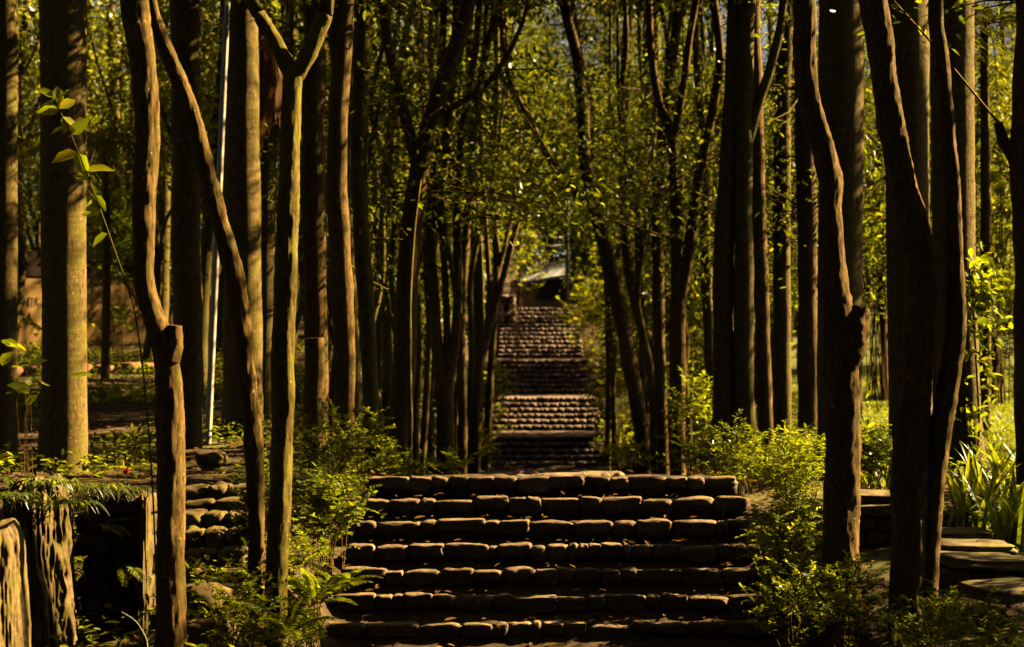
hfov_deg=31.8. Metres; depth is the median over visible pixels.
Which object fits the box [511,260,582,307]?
distant house
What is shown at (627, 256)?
slender tree
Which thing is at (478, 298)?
slender tree
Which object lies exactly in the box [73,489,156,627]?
stone wall
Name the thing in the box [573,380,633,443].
shrub
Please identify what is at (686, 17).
broad tree
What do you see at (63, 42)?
palm tree
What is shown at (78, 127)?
sapling
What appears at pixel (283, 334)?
slender tree
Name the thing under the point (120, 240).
shrub
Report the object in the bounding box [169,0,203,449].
palm tree
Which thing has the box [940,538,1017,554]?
stone slab
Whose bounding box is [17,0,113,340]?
slender tree
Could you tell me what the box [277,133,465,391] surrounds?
slender tree
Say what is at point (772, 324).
slender tree
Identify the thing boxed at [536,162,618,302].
understory tree
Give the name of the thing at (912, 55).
palm tree
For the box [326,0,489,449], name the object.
slender tree
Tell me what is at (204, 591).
field stone
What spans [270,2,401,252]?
slender tree
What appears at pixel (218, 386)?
shrub
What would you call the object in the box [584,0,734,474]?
slender tree
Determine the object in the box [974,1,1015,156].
broad tree
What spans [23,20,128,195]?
slender tree
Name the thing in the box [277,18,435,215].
slender tree
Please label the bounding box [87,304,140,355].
leafy plant
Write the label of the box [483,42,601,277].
broad tree
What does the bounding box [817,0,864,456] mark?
palm tree
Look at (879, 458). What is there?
shrub
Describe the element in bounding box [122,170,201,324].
understory tree
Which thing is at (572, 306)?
shrub
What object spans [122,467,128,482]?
red flower
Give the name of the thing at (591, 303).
understory tree
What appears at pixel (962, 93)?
palm tree
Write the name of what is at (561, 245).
understory tree
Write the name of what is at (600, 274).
understory tree
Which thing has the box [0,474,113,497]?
grass tuft
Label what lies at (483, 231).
understory tree
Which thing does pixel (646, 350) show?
slender tree
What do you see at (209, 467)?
field stone
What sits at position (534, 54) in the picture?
broad tree
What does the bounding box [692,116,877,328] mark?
understory tree
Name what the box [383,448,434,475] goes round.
leafy plant
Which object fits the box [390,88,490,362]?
slender tree
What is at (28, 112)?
slender tree
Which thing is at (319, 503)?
shrub
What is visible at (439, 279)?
understory tree
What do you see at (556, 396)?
stone staircase
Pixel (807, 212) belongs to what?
slender tree
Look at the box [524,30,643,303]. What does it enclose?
broad tree
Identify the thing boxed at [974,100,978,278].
broad tree
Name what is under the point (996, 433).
grass
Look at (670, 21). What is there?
slender tree
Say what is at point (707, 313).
slender tree
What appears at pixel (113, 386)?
shrub
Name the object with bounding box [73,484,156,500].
grass tuft
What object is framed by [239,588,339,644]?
fern
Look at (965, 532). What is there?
stone slab
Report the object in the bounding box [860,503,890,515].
stone slab
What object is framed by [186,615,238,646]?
field stone
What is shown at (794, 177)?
slender tree
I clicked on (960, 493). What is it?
strap leaved plant
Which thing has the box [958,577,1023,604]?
stone slab
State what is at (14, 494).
grass tuft
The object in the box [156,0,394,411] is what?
slender tree
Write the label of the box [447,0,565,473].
slender tree
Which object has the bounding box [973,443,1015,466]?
strap leaved plant
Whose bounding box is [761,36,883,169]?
broad tree
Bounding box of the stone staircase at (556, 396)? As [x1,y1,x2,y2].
[490,307,603,469]
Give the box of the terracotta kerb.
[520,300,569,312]
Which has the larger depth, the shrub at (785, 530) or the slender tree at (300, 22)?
the slender tree at (300, 22)
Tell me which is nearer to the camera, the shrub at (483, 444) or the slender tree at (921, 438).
the slender tree at (921, 438)
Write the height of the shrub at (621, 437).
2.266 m
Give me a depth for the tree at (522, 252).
68.02 m
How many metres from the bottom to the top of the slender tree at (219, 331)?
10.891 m
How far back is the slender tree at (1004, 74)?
47.75 m
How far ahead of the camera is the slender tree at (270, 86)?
26.34 m
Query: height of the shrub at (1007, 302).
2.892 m
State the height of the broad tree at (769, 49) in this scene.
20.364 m
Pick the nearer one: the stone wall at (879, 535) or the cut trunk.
the stone wall at (879, 535)
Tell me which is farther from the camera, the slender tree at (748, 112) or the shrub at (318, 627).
the slender tree at (748, 112)
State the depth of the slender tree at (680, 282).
27.94 m
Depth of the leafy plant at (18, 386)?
14.00 m
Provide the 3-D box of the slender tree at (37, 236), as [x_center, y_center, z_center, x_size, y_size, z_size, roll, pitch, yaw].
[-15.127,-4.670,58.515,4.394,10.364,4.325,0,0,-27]
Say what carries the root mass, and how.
on the ground at (124, 414)
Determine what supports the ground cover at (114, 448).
on the ground at (124, 414)
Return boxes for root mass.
[2,469,82,646]
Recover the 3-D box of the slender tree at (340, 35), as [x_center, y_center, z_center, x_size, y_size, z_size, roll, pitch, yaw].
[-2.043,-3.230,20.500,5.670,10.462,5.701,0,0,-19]
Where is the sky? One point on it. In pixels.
(764, 29)
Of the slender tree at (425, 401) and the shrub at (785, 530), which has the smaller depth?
the shrub at (785, 530)
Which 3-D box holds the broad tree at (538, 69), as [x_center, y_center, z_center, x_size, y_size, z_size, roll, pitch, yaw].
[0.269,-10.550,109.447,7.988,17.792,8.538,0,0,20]
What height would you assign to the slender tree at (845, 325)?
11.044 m
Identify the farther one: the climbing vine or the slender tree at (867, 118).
the slender tree at (867, 118)
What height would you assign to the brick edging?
0.420 m
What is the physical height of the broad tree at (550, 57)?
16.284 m
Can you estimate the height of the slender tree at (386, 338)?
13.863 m
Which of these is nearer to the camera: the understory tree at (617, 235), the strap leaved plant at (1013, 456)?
the strap leaved plant at (1013, 456)
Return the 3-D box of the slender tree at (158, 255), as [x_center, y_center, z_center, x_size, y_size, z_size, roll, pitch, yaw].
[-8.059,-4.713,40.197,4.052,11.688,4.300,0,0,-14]
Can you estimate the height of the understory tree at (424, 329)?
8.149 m
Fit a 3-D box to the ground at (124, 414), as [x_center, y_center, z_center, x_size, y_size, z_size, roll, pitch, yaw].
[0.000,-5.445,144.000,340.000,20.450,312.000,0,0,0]
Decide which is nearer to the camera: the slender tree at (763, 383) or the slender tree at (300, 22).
the slender tree at (763, 383)
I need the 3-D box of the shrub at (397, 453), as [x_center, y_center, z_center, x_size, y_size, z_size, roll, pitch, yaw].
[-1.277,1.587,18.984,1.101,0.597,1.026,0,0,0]
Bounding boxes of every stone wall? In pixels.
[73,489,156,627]
[498,295,515,329]
[859,516,891,548]
[938,564,1023,587]
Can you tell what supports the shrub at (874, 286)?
on the ground at (124, 414)
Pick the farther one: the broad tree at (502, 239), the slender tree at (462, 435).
the broad tree at (502, 239)
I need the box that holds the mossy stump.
[0,518,30,646]
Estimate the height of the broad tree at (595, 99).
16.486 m
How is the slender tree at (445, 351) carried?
on the ground at (124, 414)
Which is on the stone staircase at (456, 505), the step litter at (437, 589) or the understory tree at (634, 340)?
the step litter at (437, 589)
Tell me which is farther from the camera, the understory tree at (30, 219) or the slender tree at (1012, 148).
the understory tree at (30, 219)
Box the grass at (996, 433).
[692,368,1015,483]
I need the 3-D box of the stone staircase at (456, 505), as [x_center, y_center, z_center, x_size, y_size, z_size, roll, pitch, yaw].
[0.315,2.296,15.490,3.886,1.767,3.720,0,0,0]
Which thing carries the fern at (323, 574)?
on the ground at (124, 414)
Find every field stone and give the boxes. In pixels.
[186,582,232,616]
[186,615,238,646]
[195,451,228,466]
[201,465,223,470]
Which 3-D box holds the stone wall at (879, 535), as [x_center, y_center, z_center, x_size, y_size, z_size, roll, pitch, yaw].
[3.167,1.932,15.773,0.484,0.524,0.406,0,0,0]
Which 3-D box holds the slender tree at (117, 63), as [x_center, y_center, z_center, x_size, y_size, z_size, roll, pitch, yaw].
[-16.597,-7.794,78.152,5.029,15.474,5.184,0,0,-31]
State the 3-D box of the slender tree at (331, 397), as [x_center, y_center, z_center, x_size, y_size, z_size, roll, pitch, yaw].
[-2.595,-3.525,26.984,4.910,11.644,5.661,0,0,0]
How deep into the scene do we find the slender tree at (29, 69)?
48.38 m
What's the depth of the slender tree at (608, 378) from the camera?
40.96 m
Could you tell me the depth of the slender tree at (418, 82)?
75.07 m
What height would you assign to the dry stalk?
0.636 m
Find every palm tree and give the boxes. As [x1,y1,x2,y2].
[0,0,18,462]
[36,0,88,474]
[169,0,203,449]
[221,0,263,434]
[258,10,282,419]
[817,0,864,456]
[885,0,932,451]
[930,0,991,477]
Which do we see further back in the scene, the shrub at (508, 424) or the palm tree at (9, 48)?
the shrub at (508, 424)
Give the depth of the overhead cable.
79.36 m
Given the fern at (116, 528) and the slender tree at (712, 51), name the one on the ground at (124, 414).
the slender tree at (712, 51)
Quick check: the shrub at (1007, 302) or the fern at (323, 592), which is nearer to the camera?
the fern at (323, 592)
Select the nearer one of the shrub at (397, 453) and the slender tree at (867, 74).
the shrub at (397, 453)
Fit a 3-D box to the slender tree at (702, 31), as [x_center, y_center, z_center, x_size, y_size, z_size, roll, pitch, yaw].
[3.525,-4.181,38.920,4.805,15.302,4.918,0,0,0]
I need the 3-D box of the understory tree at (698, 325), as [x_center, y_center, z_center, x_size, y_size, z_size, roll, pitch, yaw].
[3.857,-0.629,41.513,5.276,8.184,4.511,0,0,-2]
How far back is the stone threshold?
17.86 m
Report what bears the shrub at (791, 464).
on the ground at (124, 414)
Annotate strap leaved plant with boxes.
[860,439,890,489]
[945,445,1023,528]
[951,440,1015,497]
[956,463,1023,551]
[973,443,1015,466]
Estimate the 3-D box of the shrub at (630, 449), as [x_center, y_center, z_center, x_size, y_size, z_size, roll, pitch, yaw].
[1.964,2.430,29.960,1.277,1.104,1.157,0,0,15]
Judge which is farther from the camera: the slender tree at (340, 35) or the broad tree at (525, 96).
the broad tree at (525, 96)
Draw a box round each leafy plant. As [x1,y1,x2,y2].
[0,338,93,477]
[20,310,88,355]
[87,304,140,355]
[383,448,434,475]
[430,446,484,474]
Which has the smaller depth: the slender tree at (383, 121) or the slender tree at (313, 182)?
the slender tree at (313, 182)
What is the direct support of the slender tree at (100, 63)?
on the ground at (124, 414)
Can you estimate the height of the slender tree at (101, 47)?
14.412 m
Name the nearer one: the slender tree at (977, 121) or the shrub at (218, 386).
the shrub at (218, 386)
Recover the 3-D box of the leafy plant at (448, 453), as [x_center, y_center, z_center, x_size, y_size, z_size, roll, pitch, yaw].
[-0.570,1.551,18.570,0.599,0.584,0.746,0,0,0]
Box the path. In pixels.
[491,470,574,471]
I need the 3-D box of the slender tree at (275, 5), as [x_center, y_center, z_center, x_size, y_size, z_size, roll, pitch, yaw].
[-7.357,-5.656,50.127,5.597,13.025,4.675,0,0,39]
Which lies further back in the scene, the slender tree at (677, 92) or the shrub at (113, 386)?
the slender tree at (677, 92)
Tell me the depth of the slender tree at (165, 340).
12.43 m
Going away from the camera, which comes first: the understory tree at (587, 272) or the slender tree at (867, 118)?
the slender tree at (867, 118)
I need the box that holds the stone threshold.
[480,470,624,475]
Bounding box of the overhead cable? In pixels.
[483,239,565,246]
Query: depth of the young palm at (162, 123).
37.71 m
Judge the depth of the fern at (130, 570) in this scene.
13.14 m
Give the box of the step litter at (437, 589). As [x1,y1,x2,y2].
[343,469,741,646]
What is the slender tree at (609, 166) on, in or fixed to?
on the ground at (124, 414)
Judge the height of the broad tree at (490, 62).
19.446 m
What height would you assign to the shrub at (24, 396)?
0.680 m
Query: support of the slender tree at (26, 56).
on the ground at (124, 414)
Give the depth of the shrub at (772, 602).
13.74 m
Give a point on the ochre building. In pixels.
(32, 303)
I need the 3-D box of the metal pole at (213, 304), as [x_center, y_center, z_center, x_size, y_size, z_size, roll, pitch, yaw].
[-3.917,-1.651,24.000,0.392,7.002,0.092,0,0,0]
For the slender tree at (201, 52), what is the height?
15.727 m
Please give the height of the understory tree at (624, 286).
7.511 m
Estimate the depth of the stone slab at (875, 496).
15.73 m
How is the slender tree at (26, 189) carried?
on the ground at (124, 414)
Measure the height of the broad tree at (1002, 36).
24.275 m
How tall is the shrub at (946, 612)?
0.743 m
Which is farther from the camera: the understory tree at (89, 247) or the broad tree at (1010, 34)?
the broad tree at (1010, 34)
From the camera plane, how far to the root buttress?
13.23 m
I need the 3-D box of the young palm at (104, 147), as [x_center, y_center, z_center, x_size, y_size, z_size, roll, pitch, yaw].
[-7.592,-1.352,34.450,4.695,5.056,4.110,0,0,-42]
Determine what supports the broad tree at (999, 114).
on the ground at (124, 414)
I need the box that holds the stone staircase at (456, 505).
[326,474,781,638]
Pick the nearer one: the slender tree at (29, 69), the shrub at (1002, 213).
the shrub at (1002, 213)
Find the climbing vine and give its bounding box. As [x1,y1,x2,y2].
[954,233,1014,453]
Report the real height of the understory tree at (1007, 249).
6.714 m
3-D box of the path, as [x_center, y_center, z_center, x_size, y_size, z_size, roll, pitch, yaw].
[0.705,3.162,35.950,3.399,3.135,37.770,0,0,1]
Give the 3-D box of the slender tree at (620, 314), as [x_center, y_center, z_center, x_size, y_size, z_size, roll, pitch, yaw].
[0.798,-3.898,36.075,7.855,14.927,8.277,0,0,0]
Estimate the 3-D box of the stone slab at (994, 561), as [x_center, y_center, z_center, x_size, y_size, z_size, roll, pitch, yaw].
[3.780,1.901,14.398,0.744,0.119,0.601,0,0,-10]
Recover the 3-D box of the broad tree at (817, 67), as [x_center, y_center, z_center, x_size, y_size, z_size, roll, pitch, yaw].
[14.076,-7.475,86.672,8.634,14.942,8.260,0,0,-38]
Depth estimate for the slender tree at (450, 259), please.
41.95 m
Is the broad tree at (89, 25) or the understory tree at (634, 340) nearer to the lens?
the understory tree at (634, 340)
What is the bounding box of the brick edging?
[17,362,154,376]
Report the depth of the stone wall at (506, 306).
74.54 m
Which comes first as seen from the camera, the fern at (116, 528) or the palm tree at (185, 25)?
the fern at (116, 528)
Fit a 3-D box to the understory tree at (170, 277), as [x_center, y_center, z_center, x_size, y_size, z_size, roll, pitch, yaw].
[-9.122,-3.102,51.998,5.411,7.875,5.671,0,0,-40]
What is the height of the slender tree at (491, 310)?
14.078 m
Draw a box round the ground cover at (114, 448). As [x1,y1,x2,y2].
[0,332,1023,646]
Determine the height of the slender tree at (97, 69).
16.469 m
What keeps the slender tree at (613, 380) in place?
on the ground at (124, 414)
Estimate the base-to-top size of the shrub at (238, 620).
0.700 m
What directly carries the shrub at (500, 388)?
on the ground at (124, 414)
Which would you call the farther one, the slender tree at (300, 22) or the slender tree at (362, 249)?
the slender tree at (300, 22)
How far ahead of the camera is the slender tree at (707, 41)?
45.20 m
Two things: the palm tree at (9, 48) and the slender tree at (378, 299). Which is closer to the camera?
the palm tree at (9, 48)
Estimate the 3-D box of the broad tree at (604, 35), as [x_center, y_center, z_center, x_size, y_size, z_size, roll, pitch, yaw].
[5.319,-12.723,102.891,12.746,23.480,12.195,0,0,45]
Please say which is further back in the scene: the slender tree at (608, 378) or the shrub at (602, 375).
the shrub at (602, 375)
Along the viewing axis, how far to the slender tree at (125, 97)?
55.09 m
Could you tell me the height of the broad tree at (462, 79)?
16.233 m
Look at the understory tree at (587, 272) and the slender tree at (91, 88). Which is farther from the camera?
the understory tree at (587, 272)
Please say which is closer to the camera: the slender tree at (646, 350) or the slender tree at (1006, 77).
the slender tree at (646, 350)
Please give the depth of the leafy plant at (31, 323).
42.15 m
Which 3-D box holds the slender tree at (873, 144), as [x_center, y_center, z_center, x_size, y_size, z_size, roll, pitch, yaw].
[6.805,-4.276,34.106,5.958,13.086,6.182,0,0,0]
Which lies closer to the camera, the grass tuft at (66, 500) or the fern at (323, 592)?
the grass tuft at (66, 500)
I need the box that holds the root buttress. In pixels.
[139,491,152,635]
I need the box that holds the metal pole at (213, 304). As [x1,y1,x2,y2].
[204,0,229,443]
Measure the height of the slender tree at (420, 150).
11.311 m
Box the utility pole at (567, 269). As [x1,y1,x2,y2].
[558,198,568,299]
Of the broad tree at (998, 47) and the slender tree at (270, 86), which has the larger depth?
the broad tree at (998, 47)
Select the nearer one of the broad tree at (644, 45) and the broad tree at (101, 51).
the broad tree at (644, 45)
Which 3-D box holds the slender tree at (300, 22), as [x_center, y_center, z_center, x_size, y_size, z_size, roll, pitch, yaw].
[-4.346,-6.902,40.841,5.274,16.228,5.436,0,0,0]
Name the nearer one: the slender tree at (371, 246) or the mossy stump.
the mossy stump
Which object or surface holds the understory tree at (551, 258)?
on the ground at (124, 414)
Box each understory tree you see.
[23,157,92,251]
[32,77,129,254]
[36,108,130,253]
[93,81,276,310]
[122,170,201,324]
[327,177,485,339]
[372,122,469,332]
[372,173,520,447]
[438,126,505,304]
[511,152,603,278]
[528,166,603,289]
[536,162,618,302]
[558,205,700,404]
[565,178,618,269]
[567,115,795,391]
[569,206,611,290]
[569,216,599,299]
[574,119,687,325]
[586,221,712,432]
[612,214,733,374]
[640,55,870,404]
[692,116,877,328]
[978,154,1014,312]
[991,195,1014,295]
[993,162,1014,308]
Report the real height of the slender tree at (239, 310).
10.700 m
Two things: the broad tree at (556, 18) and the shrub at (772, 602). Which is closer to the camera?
the shrub at (772, 602)
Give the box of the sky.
[18,0,1014,257]
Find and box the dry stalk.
[122,612,147,646]
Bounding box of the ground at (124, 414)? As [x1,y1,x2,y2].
[0,258,1023,646]
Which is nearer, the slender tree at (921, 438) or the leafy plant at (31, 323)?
the slender tree at (921, 438)
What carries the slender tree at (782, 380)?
on the ground at (124, 414)
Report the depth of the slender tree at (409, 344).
20.98 m
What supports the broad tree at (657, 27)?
on the ground at (124, 414)
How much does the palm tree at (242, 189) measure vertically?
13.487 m
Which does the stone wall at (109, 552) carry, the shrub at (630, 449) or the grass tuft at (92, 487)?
the grass tuft at (92, 487)
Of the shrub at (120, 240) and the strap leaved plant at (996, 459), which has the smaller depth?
the strap leaved plant at (996, 459)
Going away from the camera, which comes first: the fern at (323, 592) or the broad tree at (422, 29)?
the fern at (323, 592)
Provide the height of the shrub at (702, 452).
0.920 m
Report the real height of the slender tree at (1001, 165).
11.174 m
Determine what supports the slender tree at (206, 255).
on the ground at (124, 414)
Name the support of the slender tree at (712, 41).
on the ground at (124, 414)
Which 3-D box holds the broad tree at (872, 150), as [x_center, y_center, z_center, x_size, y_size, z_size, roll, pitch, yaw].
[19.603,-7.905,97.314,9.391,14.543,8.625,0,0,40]
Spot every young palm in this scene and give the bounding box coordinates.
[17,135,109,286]
[18,123,200,380]
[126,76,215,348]
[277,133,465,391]
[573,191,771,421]
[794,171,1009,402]
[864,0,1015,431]
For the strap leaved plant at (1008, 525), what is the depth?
15.68 m
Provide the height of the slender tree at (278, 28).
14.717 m
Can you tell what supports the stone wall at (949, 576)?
on the ground at (124, 414)
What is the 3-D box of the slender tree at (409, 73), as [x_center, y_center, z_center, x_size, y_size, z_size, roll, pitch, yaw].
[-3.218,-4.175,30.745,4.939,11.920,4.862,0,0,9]
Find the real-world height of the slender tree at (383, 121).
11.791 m
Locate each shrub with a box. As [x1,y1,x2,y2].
[18,387,40,407]
[86,190,171,354]
[87,378,153,397]
[186,557,298,646]
[204,381,222,397]
[222,436,295,566]
[257,592,334,646]
[288,524,361,646]
[291,462,386,571]
[292,396,400,495]
[295,355,331,404]
[341,445,440,487]
[457,402,514,442]
[457,423,501,469]
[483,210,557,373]
[483,359,531,434]
[551,245,604,360]
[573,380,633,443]
[590,407,633,470]
[593,347,638,472]
[594,436,669,474]
[659,366,712,474]
[664,424,731,475]
[691,409,777,496]
[735,477,822,610]
[739,550,864,646]
[744,419,825,550]
[784,549,902,646]
[823,416,891,489]
[862,160,887,403]
[862,425,887,442]
[872,579,1023,646]
[943,491,999,517]
[975,54,1014,404]
[977,260,1014,397]
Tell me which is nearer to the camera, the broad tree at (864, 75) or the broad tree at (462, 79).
the broad tree at (462, 79)
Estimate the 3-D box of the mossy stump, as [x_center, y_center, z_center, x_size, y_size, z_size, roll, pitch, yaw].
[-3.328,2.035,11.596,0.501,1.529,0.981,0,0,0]
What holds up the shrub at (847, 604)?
on the ground at (124, 414)
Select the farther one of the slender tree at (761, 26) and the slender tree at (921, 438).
the slender tree at (761, 26)
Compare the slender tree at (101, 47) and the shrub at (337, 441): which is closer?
the shrub at (337, 441)
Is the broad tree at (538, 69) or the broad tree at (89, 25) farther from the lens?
the broad tree at (538, 69)
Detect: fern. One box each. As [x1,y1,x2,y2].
[99,518,134,537]
[117,563,153,593]
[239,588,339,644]
[287,568,373,605]
[296,562,382,583]
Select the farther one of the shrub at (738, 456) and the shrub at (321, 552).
the shrub at (738, 456)
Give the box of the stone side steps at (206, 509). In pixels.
[184,481,248,589]
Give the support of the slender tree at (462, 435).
on the ground at (124, 414)
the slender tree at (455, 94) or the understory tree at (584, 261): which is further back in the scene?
the understory tree at (584, 261)
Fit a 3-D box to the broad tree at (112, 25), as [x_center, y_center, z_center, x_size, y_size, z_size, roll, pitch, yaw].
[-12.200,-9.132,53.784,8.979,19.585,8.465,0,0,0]
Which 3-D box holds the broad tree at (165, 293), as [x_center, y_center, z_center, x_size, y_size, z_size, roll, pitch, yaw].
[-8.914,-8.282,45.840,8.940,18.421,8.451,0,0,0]
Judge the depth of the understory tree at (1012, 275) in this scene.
72.96 m
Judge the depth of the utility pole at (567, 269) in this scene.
79.93 m
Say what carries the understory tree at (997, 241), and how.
on the ground at (124, 414)
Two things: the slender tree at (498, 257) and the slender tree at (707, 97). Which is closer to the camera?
the slender tree at (707, 97)
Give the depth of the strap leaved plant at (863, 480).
18.42 m
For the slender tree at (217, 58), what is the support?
on the ground at (124, 414)
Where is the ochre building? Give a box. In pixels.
[17,251,145,350]
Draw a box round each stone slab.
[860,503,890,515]
[861,489,889,502]
[939,551,1023,570]
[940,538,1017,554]
[941,527,993,538]
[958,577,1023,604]
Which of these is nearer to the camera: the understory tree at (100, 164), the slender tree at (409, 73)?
the slender tree at (409, 73)
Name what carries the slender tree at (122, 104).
on the ground at (124, 414)
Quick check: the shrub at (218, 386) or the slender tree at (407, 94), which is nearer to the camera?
the shrub at (218, 386)
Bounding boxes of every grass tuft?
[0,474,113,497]
[0,490,67,510]
[28,496,109,517]
[68,482,135,500]
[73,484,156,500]
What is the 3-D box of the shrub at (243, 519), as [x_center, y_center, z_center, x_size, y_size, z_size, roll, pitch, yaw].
[-2.125,1.536,15.124,0.627,1.197,0.663,0,0,0]
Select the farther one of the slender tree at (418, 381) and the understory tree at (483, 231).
the understory tree at (483, 231)
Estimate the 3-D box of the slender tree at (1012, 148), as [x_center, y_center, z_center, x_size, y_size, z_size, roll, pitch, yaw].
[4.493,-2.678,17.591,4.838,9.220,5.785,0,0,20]
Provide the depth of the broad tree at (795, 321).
69.82 m
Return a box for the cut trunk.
[302,337,330,474]
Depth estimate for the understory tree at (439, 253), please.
61.50 m
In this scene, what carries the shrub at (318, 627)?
on the ground at (124, 414)
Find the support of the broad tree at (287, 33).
on the ground at (124, 414)
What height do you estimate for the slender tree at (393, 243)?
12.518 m
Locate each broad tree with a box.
[87,0,97,241]
[92,3,129,179]
[106,0,120,252]
[156,0,170,323]
[281,0,298,362]
[325,2,449,181]
[376,1,578,298]
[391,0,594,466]
[397,6,549,240]
[398,1,513,299]
[417,4,575,286]
[419,3,427,379]
[475,1,593,265]
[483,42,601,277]
[484,65,562,291]
[498,12,617,265]
[499,11,571,276]
[507,0,694,244]
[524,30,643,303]
[550,31,651,276]
[568,0,721,309]
[571,26,709,187]
[574,0,724,101]
[653,7,665,247]
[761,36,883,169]
[763,34,873,176]
[766,0,774,287]
[791,31,797,333]
[818,21,874,263]
[864,52,885,301]
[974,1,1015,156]
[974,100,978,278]
[979,63,1012,242]
[988,27,1015,132]
[1000,1,1010,314]
[1001,1,1015,73]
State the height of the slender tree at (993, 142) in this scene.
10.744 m
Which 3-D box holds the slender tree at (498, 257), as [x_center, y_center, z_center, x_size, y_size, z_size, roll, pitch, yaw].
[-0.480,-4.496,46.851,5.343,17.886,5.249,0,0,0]
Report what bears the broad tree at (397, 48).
on the ground at (124, 414)
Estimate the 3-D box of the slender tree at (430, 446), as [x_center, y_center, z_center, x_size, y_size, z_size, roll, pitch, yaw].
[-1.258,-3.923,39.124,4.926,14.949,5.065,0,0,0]
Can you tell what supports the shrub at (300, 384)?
on the ground at (124, 414)
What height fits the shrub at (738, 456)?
0.923 m
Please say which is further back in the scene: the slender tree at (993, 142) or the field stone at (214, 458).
the slender tree at (993, 142)
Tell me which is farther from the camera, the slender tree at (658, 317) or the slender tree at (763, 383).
the slender tree at (658, 317)
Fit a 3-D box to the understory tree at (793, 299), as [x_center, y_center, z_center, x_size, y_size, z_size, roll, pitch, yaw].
[5.242,-1.925,38.045,5.031,7.822,4.800,0,0,36]
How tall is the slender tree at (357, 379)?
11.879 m
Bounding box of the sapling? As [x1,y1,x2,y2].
[35,87,155,586]
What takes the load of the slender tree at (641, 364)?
on the ground at (124, 414)
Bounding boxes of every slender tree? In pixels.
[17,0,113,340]
[18,0,39,187]
[18,0,39,200]
[18,0,112,178]
[18,0,124,250]
[18,1,120,226]
[19,0,131,252]
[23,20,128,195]
[23,41,106,250]
[24,70,39,233]
[26,8,128,203]
[87,0,214,246]
[87,0,219,360]
[87,0,300,386]
[87,36,128,252]
[94,14,130,121]
[99,0,223,242]
[120,0,186,646]
[149,0,265,601]
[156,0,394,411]
[159,0,301,353]
[159,0,469,389]
[166,0,431,489]
[201,0,301,191]
[201,1,299,182]
[201,5,298,176]
[204,0,417,323]
[213,0,497,467]
[243,0,333,646]
[257,0,646,473]
[261,0,423,446]
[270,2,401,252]
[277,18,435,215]
[277,29,418,369]
[298,0,502,332]
[300,0,422,435]
[324,0,597,474]
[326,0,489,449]
[326,0,515,463]
[326,14,420,269]
[350,0,382,483]
[367,0,524,447]
[367,10,459,264]
[368,0,587,474]
[369,0,619,473]
[376,1,515,473]
[377,0,513,474]
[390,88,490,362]
[396,28,464,219]
[398,0,711,473]
[399,4,599,473]
[399,11,489,305]
[406,179,421,475]
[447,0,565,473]
[456,4,566,471]
[512,0,642,470]
[521,0,817,475]
[528,0,716,474]
[537,0,711,363]
[545,0,724,473]
[558,0,795,474]
[559,0,688,470]
[576,0,766,470]
[577,33,705,254]
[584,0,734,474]
[590,0,724,423]
[591,0,818,474]
[600,3,794,322]
[603,0,797,269]
[619,0,817,192]
[636,32,713,290]
[639,1,767,431]
[647,4,886,434]
[653,0,884,441]
[673,0,818,472]
[679,0,773,463]
[682,58,863,406]
[699,0,792,474]
[723,45,817,342]
[760,0,875,251]
[760,0,875,301]
[765,0,1003,402]
[792,0,869,615]
[830,0,1023,492]
[858,0,966,645]
[863,37,1000,232]
[863,39,884,306]
[871,5,1013,237]
[929,0,1013,265]
[929,48,1012,248]
[977,67,1010,238]
[981,1,1015,208]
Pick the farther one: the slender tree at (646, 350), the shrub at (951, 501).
the slender tree at (646, 350)
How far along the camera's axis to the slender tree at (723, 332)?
24.89 m
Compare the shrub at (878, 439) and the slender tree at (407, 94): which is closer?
the shrub at (878, 439)
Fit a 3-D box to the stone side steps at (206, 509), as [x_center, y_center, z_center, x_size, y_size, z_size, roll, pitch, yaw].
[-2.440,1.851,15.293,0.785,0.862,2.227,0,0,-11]
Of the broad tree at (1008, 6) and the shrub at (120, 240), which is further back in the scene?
the shrub at (120, 240)
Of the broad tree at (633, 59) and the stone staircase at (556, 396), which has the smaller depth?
the stone staircase at (556, 396)
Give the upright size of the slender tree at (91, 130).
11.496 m
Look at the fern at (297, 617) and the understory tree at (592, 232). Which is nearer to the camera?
the fern at (297, 617)
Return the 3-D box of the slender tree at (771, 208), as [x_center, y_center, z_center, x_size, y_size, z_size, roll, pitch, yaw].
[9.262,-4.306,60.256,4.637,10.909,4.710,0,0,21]
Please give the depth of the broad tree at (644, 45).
52.01 m
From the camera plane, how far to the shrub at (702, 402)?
26.95 m

